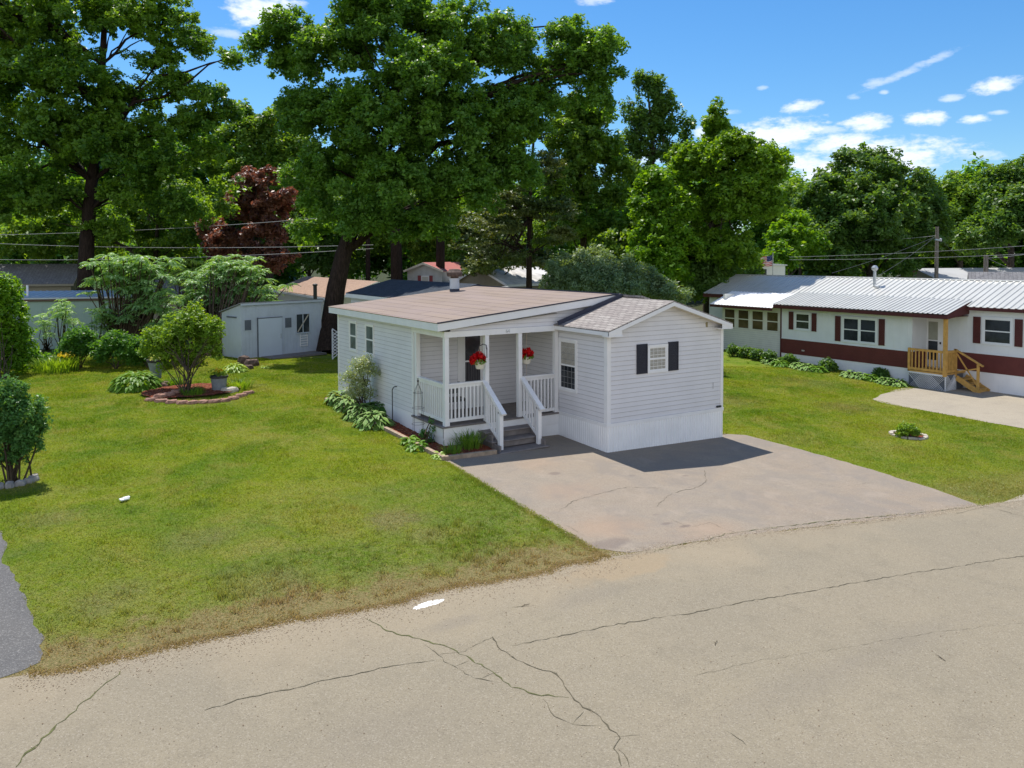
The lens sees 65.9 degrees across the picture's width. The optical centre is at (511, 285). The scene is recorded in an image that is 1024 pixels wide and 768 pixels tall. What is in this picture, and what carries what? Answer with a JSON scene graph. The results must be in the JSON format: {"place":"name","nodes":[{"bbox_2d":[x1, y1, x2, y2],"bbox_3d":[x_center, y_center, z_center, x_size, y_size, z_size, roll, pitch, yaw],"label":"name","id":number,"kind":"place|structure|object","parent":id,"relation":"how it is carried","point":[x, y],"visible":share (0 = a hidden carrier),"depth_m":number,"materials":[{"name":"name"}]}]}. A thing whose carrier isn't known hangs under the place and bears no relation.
{"place":"outdoors","nodes":[
{"label":"outdoors","id":0,"kind":"place"},
{"bbox_2d":[0,531,44,677],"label":"side driveway","id":1,"kind":"structure","parent":0,"point":[21,640],"depth_m":10.00,"materials":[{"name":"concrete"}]},
{"bbox_2d":[0,243,319,247],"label":"power line","id":2,"kind":"object","parent":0,"point":[183,247],"visible":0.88,"depth_m":46.46,"materials":[{"name":"grey metal"}]},
{"bbox_2d":[0,500,1023,767],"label":"road","id":3,"kind":"structure","parent":0,"point":[860,682],"depth_m":9.01,"materials":[{"name":"asphalt"}]},
{"bbox_2d":[8,474,1023,767],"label":"loose grit","id":4,"kind":"object","parent":3,"relation":"on","point":[960,508],"visible":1,"depth_m":10.93,"materials":[{"name":"gravel"}]},
{"bbox_2d":[0,263,1023,679],"bbox_3d":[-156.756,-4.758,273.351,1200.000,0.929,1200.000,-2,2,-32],"label":"ground","id":5,"kind":"structure","parent":0,"point":[390,511],"depth_m":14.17,"materials":[{"name":"plant"}]},
{"bbox_2d":[0,271,39,379],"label":"leafy shrub","id":6,"kind":"object","parent":5,"relation":"on","point":[15,338],"visible":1,"depth_m":28.77,"materials":[{"name":"green plant"}]},
{"bbox_2d":[0,473,39,488],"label":"border stones","id":7,"kind":"object","parent":5,"relation":"on","point":[34,477],"visible":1,"depth_m":15.68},
{"bbox_2d":[0,373,53,482],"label":"privet shrub","id":8,"kind":"object","parent":5,"relation":"on","point":[19,436],"visible":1,"depth_m":15.75,"materials":[{"name":"green plant"}]},
{"bbox_2d":[1,347,56,367],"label":"shade shrub","id":9,"kind":"object","parent":5,"relation":"on","point":[35,353],"visible":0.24,"depth_m":30.71,"materials":[{"name":"green plant"}]},
{"bbox_2d":[0,264,77,290],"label":"beige house","id":10,"kind":"structure","parent":5,"relation":"on","point":[47,277],"depth_m":58.55,"materials":[{"name":"grey"}]},
{"bbox_2d":[31,311,59,349],"bbox_3d":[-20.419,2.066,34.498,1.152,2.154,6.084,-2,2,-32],"label":"young sumac","id":11,"kind":"object","parent":5,"relation":"on","point":[45,327],"visible":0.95,"depth_m":32.89,"materials":[{"name":"plant"}]},
{"bbox_2d":[28,352,81,373],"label":"daylily clump","id":12,"kind":"object","parent":5,"relation":"on","point":[56,365],"visible":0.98,"depth_m":29.50,"materials":[{"name":"green plant"}]},
{"bbox_2d":[46,298,76,343],"bbox_3d":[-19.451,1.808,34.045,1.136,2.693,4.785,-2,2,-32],"label":"young sumac","id":13,"kind":"object","parent":5,"relation":"on","point":[61,312],"visible":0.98,"depth_m":33.38,"materials":[{"name":"plant"}]},
{"bbox_2d":[8,285,131,348],"bbox_3d":[-23.650,1.490,38.371,10.000,3.100,3.421,-1,2,-15],"label":"mint trailer","id":14,"kind":"object","parent":5,"relation":"on","point":[39,302],"visible":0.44,"depth_m":37.47,"materials":[{"name":"metal"}]},
{"bbox_2d":[52,323,99,367],"bbox_3d":[-16.721,2.336,30.796,2.263,1.832,1.398,0,2,-4],"label":"shade shrub","id":15,"kind":"object","parent":5,"relation":"on","point":[73,346],"visible":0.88,"depth_m":30.47,"materials":[{"name":"green plant"}]},
{"bbox_2d":[83,308,116,338],"bbox_3d":[-17.317,2.028,33.156,1.259,2.301,3.013,-2,2,-32],"label":"young sumac","id":16,"kind":"object","parent":5,"relation":"on","point":[99,314],"visible":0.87,"depth_m":32.71,"materials":[{"name":"plant"}]},
{"bbox_2d":[87,328,142,368],"bbox_3d":[-15.222,2.446,30.455,2.351,1.641,1.501,0,2,15],"label":"shade shrub","id":17,"kind":"object","parent":5,"relation":"on","point":[112,344],"visible":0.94,"depth_m":30.18,"materials":[{"name":"green plant"}]},
{"bbox_2d":[0,213,238,277],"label":"understory tree","id":18,"kind":"object","parent":5,"relation":"on","point":[15,258],"visible":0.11,"depth_m":68.95,"materials":[{"name":"green plant"}]},
{"bbox_2d":[0,0,246,290],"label":"oak tree","id":19,"kind":"object","parent":5,"relation":"on","point":[64,132],"visible":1,"depth_m":44.88,"materials":[{"name":"green plant"}]},
{"bbox_2d":[76,253,185,358],"bbox_3d":[-16.235,0.880,33.633,5.325,4.605,3.058,0,2,5],"label":"sumac shrub","id":20,"kind":"object","parent":5,"relation":"on","point":[133,321],"visible":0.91,"depth_m":33.13,"materials":[{"name":"plant"}]},
{"bbox_2d":[107,370,162,393],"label":"hosta","id":21,"kind":"object","parent":5,"relation":"on","point":[118,382],"visible":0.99,"depth_m":25.29,"materials":[{"name":"green plant"}]},
{"bbox_2d":[121,332,170,367],"bbox_3d":[-14.154,2.481,30.679,2.113,1.546,1.439,0,2,1],"label":"shade shrub","id":22,"kind":"object","parent":5,"relation":"on","point":[136,341],"visible":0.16,"depth_m":30.39,"materials":[{"name":"green plant"}]},
{"bbox_2d":[145,353,162,378],"bbox_3d":[-12.281,2.738,27.211,0.592,0.904,0.706,0,2,9],"label":"planter","id":23,"kind":"object","parent":5,"relation":"on","point":[152,365],"visible":0.52,"depth_m":27.05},
{"bbox_2d":[0,172,318,280],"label":"broadleaf tree","id":24,"kind":"object","parent":5,"relation":"on","point":[35,238],"visible":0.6,"depth_m":58.66,"materials":[{"name":"green plant"}]},
{"bbox_2d":[151,276,216,318],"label":"shingled outbuilding","id":25,"kind":"structure","parent":5,"relation":"on","point":[166,287],"depth_m":55.64,"materials":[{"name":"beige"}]},
{"bbox_2d":[166,258,212,311],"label":"yellow green shrub","id":26,"kind":"object","parent":5,"relation":"on","point":[202,263],"visible":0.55,"depth_m":43.97,"materials":[{"name":"green plant"}]},
{"bbox_2d":[141,383,240,397],"bbox_3d":[-10.238,3.331,25.311,3.018,0.060,2.378,-2,2,-32],"label":"island mulch bed","id":27,"kind":"object","parent":5,"relation":"on","point":[153,392],"visible":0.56,"depth_m":25.07,"materials":[{"name":"brown wood"}]},
{"bbox_2d":[136,299,225,394],"bbox_3d":[-10.597,1.936,25.494,2.904,3.040,2.007,1,2,21],"label":"lilac shrub","id":28,"kind":"object","parent":27,"relation":"on","point":[167,341],"visible":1,"depth_m":25.17,"materials":[{"name":"green plant"}]},
{"bbox_2d":[177,384,207,397],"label":"daylily clump","id":29,"kind":"object","parent":27,"relation":"on","point":[192,391],"visible":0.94,"depth_m":24.48,"materials":[{"name":"green plant"}]},
{"bbox_2d":[208,368,227,389],"bbox_3d":[-9.428,2.999,25.411,0.631,0.760,0.571,0,2,2],"label":"planter","id":30,"kind":"object","parent":27,"relation":"on","point":[218,381],"visible":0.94,"depth_m":25.25,"materials":[{"name":"stone"}]},
{"bbox_2d":[152,254,300,355],"bbox_3d":[-13.386,0.766,37.376,5.044,4.565,6.894,-3,4,-56],"label":"sumac shrub","id":31,"kind":"object","parent":5,"relation":"on","point":[223,295],"visible":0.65,"depth_m":36.53,"materials":[{"name":"plant"}]},
{"bbox_2d":[220,363,248,373],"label":"hosta","id":32,"kind":"object","parent":5,"relation":"on","point":[240,368],"visible":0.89,"depth_m":29.39,"materials":[{"name":"green plant"}]},
{"bbox_2d":[226,376,255,389],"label":"daylily clump","id":33,"kind":"object","parent":5,"relation":"on","point":[242,384],"visible":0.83,"depth_m":25.83,"materials":[{"name":"green plant"}]},
{"bbox_2d":[194,164,300,289],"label":"maple tree","id":34,"kind":"object","parent":5,"relation":"on","point":[262,205],"visible":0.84,"depth_m":52.53,"materials":[{"name":"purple plant"}]},
{"bbox_2d":[192,95,337,300],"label":"broadleaf tree","id":35,"kind":"object","parent":5,"relation":"on","point":[250,135],"visible":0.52,"depth_m":64.20,"materials":[{"name":"green plant"}]},
{"bbox_2d":[219,299,326,359],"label":"garden shed","id":36,"kind":"structure","parent":5,"relation":"on","point":[273,330],"depth_m":34.57,"materials":[{"name":"grey metal"}]},
{"bbox_2d":[258,317,281,356],"bbox_3d":[-10.556,2.234,34.521,0.070,1.660,1.140,2,3,42],"label":"door","id":37,"kind":"structure","parent":36,"relation":"in","point":[270,329],"depth_m":34.51,"materials":[{"name":"metal"}]},
{"bbox_2d":[296,313,310,333],"bbox_3d":[-9.453,1.690,35.752,0.061,0.910,0.750,2,3,42],"label":"window","id":38,"kind":"structure","parent":36,"relation":"in","point":[302,319],"depth_m":35.76,"materials":[{"name":"black glass"}]},
{"bbox_2d":[272,276,379,318],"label":"tan roofed house","id":39,"kind":"structure","parent":5,"relation":"on","point":[304,291],"depth_m":53.33,"materials":[{"name":"beige"}]},
{"bbox_2d":[273,189,390,278],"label":"understory tree","id":40,"kind":"object","parent":5,"relation":"on","point":[323,261],"visible":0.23,"depth_m":68.41,"materials":[{"name":"green plant"}]},
{"bbox_2d":[333,395,359,411],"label":"hosta","id":41,"kind":"object","parent":5,"relation":"on","point":[340,403],"visible":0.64,"depth_m":22.79,"materials":[{"name":"green plant"}]},
{"bbox_2d":[335,351,380,408],"bbox_3d":[-4.357,2.786,22.317,1.217,1.865,1.002,-2,2,-32],"label":"variegated shrub","id":42,"kind":"object","parent":5,"relation":"on","point":[360,386],"visible":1,"depth_m":22.22,"materials":[{"name":"plant"}]},
{"bbox_2d":[340,403,376,421],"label":"hosta","id":43,"kind":"object","parent":5,"relation":"on","point":[350,413],"visible":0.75,"depth_m":21.64,"materials":[{"name":"green plant"}]},
{"bbox_2d":[366,237,370,280],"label":"tree trunk","id":44,"kind":"object","parent":5,"relation":"on","point":[368,278],"visible":0.19,"depth_m":63.77,"materials":[{"name":"brown plant"}]},
{"bbox_2d":[352,410,395,430],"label":"hosta","id":45,"kind":"object","parent":5,"relation":"on","point":[368,421],"visible":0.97,"depth_m":20.71,"materials":[{"name":"green plant"}]},
{"bbox_2d":[390,202,402,279],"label":"tree trunk","id":46,"kind":"object","parent":5,"relation":"on","point":[396,264],"visible":0.23,"depth_m":57.57,"materials":[{"name":"brown plant"}]},
{"bbox_2d":[404,440,429,452],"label":"hosta","id":47,"kind":"object","parent":5,"relation":"on","point":[412,447],"visible":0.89,"depth_m":18.66,"materials":[{"name":"green plant"}]},
{"bbox_2d":[344,402,493,454],"bbox_3d":[-2.957,3.699,21.466,1.551,0.274,7.362,-2,2,-32],"label":"mulch bed","id":48,"kind":"object","parent":5,"relation":"on","point":[406,431],"visible":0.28,"depth_m":19.29,"materials":[{"name":"brown wood"}]},
{"bbox_2d":[324,390,348,406],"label":"hosta","id":49,"kind":"object","parent":48,"relation":"on","point":[332,399],"visible":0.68,"depth_m":23.54,"materials":[{"name":"green plant"}]},
{"bbox_2d":[418,416,435,445],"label":"rose shrub","id":50,"kind":"object","parent":48,"relation":"on","point":[423,433],"visible":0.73,"depth_m":19.33,"materials":[{"name":"green plant"}]},
{"bbox_2d":[441,439,463,454],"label":"daylily clump","id":51,"kind":"object","parent":48,"relation":"on","point":[450,449],"visible":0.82,"depth_m":18.36,"materials":[{"name":"green plant"}]},
{"bbox_2d":[448,428,486,450],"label":"daylily clump","id":52,"kind":"object","parent":48,"relation":"on","point":[470,440],"visible":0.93,"depth_m":18.89,"materials":[{"name":"green plant"}]},
{"bbox_2d":[357,187,482,266],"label":"understory tree","id":53,"kind":"object","parent":5,"relation":"on","point":[426,250],"visible":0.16,"depth_m":66.53,"materials":[{"name":"green plant"}]},
{"bbox_2d":[403,262,460,281],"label":"red shutter house","id":54,"kind":"structure","parent":5,"relation":"on","point":[428,271],"depth_m":59.53,"materials":[{"name":"grey"}]},
{"bbox_2d":[237,0,630,351],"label":"oak tree","id":55,"kind":"object","parent":5,"relation":"on","point":[436,54],"visible":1,"depth_m":35.83,"materials":[{"name":"green plant"}]},
{"bbox_2d":[436,212,444,268],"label":"tree trunk","id":56,"kind":"object","parent":5,"relation":"on","point":[440,254],"visible":0.19,"depth_m":59.67,"materials":[{"name":"brown plant"}]},
{"bbox_2d":[445,449,496,460],"bbox_3d":[-0.955,3.919,18.314,1.363,0.137,0.100,-2,2,-32],"label":"landscape timber","id":57,"kind":"object","parent":5,"relation":"on","point":[470,454],"visible":1,"depth_m":18.26,"materials":[{"name":"wood"}]},
{"bbox_2d":[448,192,553,276],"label":"understory tree","id":58,"kind":"object","parent":5,"relation":"on","point":[539,258],"visible":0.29,"depth_m":56.81,"materials":[{"name":"green plant"}]},
{"bbox_2d":[459,266,553,288],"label":"white roofed trailer","id":59,"kind":"object","parent":5,"relation":"on","point":[516,277],"visible":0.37,"depth_m":57.89,"materials":[{"name":"beige"}]},
{"bbox_2d":[0,123,1023,296],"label":"wood","id":60,"kind":"object","parent":5,"relation":"on","point":[378,265],"visible":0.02,"depth_m":82.88,"materials":[{"name":"green plant"}]},
{"bbox_2d":[457,110,581,287],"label":"slender pine","id":61,"kind":"object","parent":5,"relation":"on","point":[530,211],"visible":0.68,"depth_m":44.06,"materials":[{"name":"green plant"}]},
{"bbox_2d":[328,269,732,453],"bbox_3d":[-2.105,1.735,26.470,7.672,4.590,17.770,-2,2,-32],"label":"mobile home","id":62,"kind":"object","parent":5,"relation":"on","point":[610,372],"visible":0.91,"depth_m":20.42,"materials":[{"name":"grey plastic"}]},
{"bbox_2d":[349,320,356,351],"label":"window","id":63,"kind":"structure","parent":62,"relation":"in","point":[352,324],"depth_m":24.08,"materials":[{"name":"white glass"}]},
{"bbox_2d":[365,323,373,356],"bbox_3d":[-4.144,1.566,22.964,0.035,0.920,0.660,-2,2,-32],"label":"window","id":64,"kind":"structure","parent":62,"relation":"in","point":[369,328],"depth_m":22.95,"materials":[{"name":"white glass"}]},
{"bbox_2d":[457,335,482,408],"bbox_3d":[-1.061,2.244,21.367,0.910,2.100,0.030,-2,2,-32],"label":"door","id":65,"kind":"structure","parent":62,"relation":"in","point":[467,346],"depth_m":21.31,"materials":[{"name":"white glass"}]},
{"bbox_2d":[469,347,486,368],"bbox_3d":[-0.827,1.749,19.293,0.507,0.560,0.402,-2,2,-32],"label":"hanging basket","id":66,"kind":"object","parent":62,"relation":"hanging from","point":[480,357],"visible":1,"depth_m":19.22,"materials":[{"name":"red plant"}]},
{"bbox_2d":[522,333,533,363],"bbox_3d":[0.369,1.540,20.505,0.445,0.960,0.416,0,2,-7],"label":"hanging basket","id":67,"kind":"object","parent":62,"relation":"hanging from","point":[527,355],"visible":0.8,"depth_m":20.42,"materials":[{"name":"red plant"}]},
{"bbox_2d":[558,338,577,393],"bbox_3d":[1.443,2.050,20.404,0.035,1.360,0.790,-2,2,-32],"label":"window","id":68,"kind":"structure","parent":62,"relation":"in","point":[567,348],"depth_m":20.40,"materials":[{"name":"white glass"}]},
{"bbox_2d":[647,344,667,373],"bbox_3d":[3.672,1.826,19.900,0.680,0.710,0.035,-2,2,-32],"label":"window","id":69,"kind":"structure","parent":62,"relation":"in","point":[657,353],"depth_m":19.90,"materials":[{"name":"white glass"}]},
{"bbox_2d":[519,85,643,290],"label":"broadleaf tree","id":70,"kind":"object","parent":5,"relation":"on","point":[582,142],"visible":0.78,"depth_m":48.94,"materials":[{"name":"green plant"}]},
{"bbox_2d":[537,242,696,304],"bbox_3d":[4.607,0.657,35.971,7.125,5.397,3.925,1,3,35],"label":"willow shrub","id":71,"kind":"object","parent":5,"relation":"on","point":[589,269],"visible":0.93,"depth_m":35.48,"materials":[{"name":"green plant"}]},
{"bbox_2d":[585,207,706,303],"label":"understory tree","id":72,"kind":"object","parent":5,"relation":"on","point":[613,240],"visible":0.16,"depth_m":45.37,"materials":[{"name":"green plant"}]},
{"bbox_2d":[615,68,699,299],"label":"broadleaf tree","id":73,"kind":"object","parent":5,"relation":"on","point":[652,122],"visible":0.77,"depth_m":57.56,"materials":[{"name":"green plant"}]},
{"bbox_2d":[623,138,711,285],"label":"maple tree","id":74,"kind":"object","parent":5,"relation":"on","point":[660,239],"visible":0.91,"depth_m":42.11,"materials":[{"name":"green plant"}]},
{"bbox_2d":[677,252,765,300],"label":"understory tree","id":75,"kind":"object","parent":5,"relation":"on","point":[710,276],"visible":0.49,"depth_m":43.05,"materials":[{"name":"green plant"}]},
{"bbox_2d":[663,96,794,313],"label":"maple tree","id":76,"kind":"object","parent":5,"relation":"on","point":[749,189],"visible":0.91,"depth_m":41.90,"materials":[{"name":"green plant"}]},
{"bbox_2d":[725,342,739,355],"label":"border plant","id":77,"kind":"object","parent":5,"relation":"on","point":[734,349],"visible":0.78,"depth_m":36.95,"materials":[{"name":"green plant"}]},
{"bbox_2d":[737,345,753,358],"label":"border plant","id":78,"kind":"object","parent":5,"relation":"on","point":[743,352],"visible":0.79,"depth_m":36.40,"materials":[{"name":"green plant"}]},
{"bbox_2d":[748,348,763,360],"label":"border plant","id":79,"kind":"object","parent":5,"relation":"on","point":[754,353],"visible":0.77,"depth_m":35.68,"materials":[{"name":"green plant"}]},
{"bbox_2d":[759,349,778,361],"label":"border plant","id":80,"kind":"object","parent":5,"relation":"on","point":[770,353],"visible":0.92,"depth_m":35.23,"materials":[{"name":"green plant"}]},
{"bbox_2d":[763,264,786,274],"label":"white outbuilding","id":81,"kind":"structure","parent":5,"relation":"on","point":[778,269],"depth_m":47.97,"materials":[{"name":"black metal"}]},
{"bbox_2d":[779,353,799,364],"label":"border plant","id":82,"kind":"object","parent":5,"relation":"on","point":[790,358],"visible":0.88,"depth_m":34.62,"materials":[{"name":"green plant"}]},
{"bbox_2d":[760,208,832,274],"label":"maple tree","id":83,"kind":"object","parent":5,"relation":"on","point":[793,239],"visible":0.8,"depth_m":54.26,"materials":[{"name":"green plant"}]},
{"bbox_2d":[818,357,838,371],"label":"border plant","id":84,"kind":"object","parent":5,"relation":"on","point":[829,364],"visible":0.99,"depth_m":33.57,"materials":[{"name":"green plant"}]},
{"bbox_2d":[703,265,1023,395],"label":"neighbor mobile home","id":85,"kind":"object","parent":5,"relation":"on","point":[939,333],"visible":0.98,"depth_m":32.50,"materials":[{"name":"white metal"}]},
{"bbox_2d":[724,308,734,327],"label":"window","id":86,"kind":"structure","parent":85,"relation":"in","point":[729,314],"depth_m":39.22,"materials":[{"name":"beige"}]},
{"bbox_2d":[737,309,748,329],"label":"window","id":87,"kind":"structure","parent":85,"relation":"in","point":[742,314],"depth_m":38.53,"materials":[{"name":"beige"}]},
{"bbox_2d":[751,310,763,330],"bbox_3d":[11.748,1.646,37.778,0.035,0.960,0.720,-2,2,-32],"label":"window","id":88,"kind":"structure","parent":85,"relation":"in","point":[757,317],"depth_m":37.78,"materials":[{"name":"beige"}]},
{"bbox_2d":[766,311,778,331],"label":"window","id":89,"kind":"structure","parent":85,"relation":"in","point":[772,318],"depth_m":37.03,"materials":[{"name":"beige"}]},
{"bbox_2d":[794,311,810,331],"bbox_3d":[13.085,1.597,35.580,0.035,0.850,0.870,-2,2,-32],"label":"window","id":90,"kind":"structure","parent":85,"relation":"in","point":[802,320],"depth_m":35.58,"materials":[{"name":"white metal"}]},
{"bbox_2d":[841,316,877,344],"bbox_3d":[14.589,1.865,33.185,0.035,1.120,1.660,-2,2,-32],"label":"window","id":91,"kind":"structure","parent":85,"relation":"in","point":[859,330],"depth_m":33.14,"materials":[{"name":"white metal"}]},
{"bbox_2d":[927,318,942,366],"bbox_3d":[16.843,2.236,31.569,0.100,1.960,0.850,-2,2,-32],"label":"door","id":92,"kind":"structure","parent":85,"relation":"in","point":[934,326],"depth_m":31.51,"materials":[{"name":"white glass"}]},
{"bbox_2d":[982,317,1013,346],"bbox_3d":[18.144,1.701,29.526,0.035,1.050,1.100,-2,2,-32],"label":"window","id":93,"kind":"structure","parent":85,"relation":"in","point":[997,331],"depth_m":29.52,"materials":[{"name":"white metal"}]},
{"bbox_2d":[759,174,976,275],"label":"understory tree","id":94,"kind":"object","parent":5,"relation":"on","point":[798,180],"visible":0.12,"depth_m":73.22,"materials":[{"name":"green plant"}]},
{"bbox_2d":[789,141,961,277],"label":"broadleaf tree","id":95,"kind":"object","parent":5,"relation":"on","point":[840,202],"visible":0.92,"depth_m":58.98,"materials":[{"name":"green plant"}]},
{"bbox_2d":[871,367,890,378],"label":"border plant","id":96,"kind":"object","parent":5,"relation":"on","point":[881,372],"visible":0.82,"depth_m":31.98,"materials":[{"name":"green plant"}]},
{"bbox_2d":[886,378,909,386],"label":"hosta","id":97,"kind":"object","parent":5,"relation":"on","point":[901,383],"visible":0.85,"depth_m":30.90,"materials":[{"name":"green plant"}]},
{"bbox_2d":[934,227,941,277],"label":"utility pole","id":98,"kind":"object","parent":5,"relation":"on","point":[936,265],"visible":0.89,"depth_m":54.99,"materials":[{"name":"wood"}]},
{"bbox_2d":[894,268,1023,278],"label":"long grey roofed building","id":99,"kind":"structure","parent":5,"relation":"on","point":[952,273],"depth_m":63.23,"materials":[{"name":"metal"}]},
{"bbox_2d":[935,169,989,267],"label":"broadleaf tree","id":100,"kind":"object","parent":5,"relation":"on","point":[963,190],"visible":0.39,"depth_m":76.57,"materials":[{"name":"green plant"}]},
{"bbox_2d":[950,154,1023,267],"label":"broadleaf tree","id":101,"kind":"object","parent":5,"relation":"on","point":[1002,198],"visible":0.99,"depth_m":63.90,"materials":[{"name":"green plant"}]},
{"bbox_2d":[967,272,1023,279],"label":"dark grey roofed house","id":102,"kind":"structure","parent":5,"relation":"on","point":[999,275],"depth_m":48.23,"materials":[{"name":"beige"}]},
{"bbox_2d":[3,0,1023,260],"label":"sky","id":103,"kind":"structure","parent":0,"point":[939,82],"materials":[{"name":"blue"}]},
{"bbox_2d":[446,433,976,552],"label":"driveway","id":104,"kind":"structure","parent":0,"point":[634,499],"depth_m":16.41,"materials":[{"name":"concrete"}]},
{"bbox_2d":[874,387,1023,427],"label":"neighbor driveway","id":105,"kind":"structure","parent":0,"point":[998,408],"depth_m":27.42,"materials":[{"name":"concrete"}]},
{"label":"round mulch bed","id":106,"kind":"structure","parent":0,"visible":0},
{"bbox_2d":[894,421,921,437],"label":"shrub","id":107,"kind":"object","parent":106,"relation":"on","point":[906,429],"visible":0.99,"depth_m":21.83,"materials":[{"name":"green plant"}]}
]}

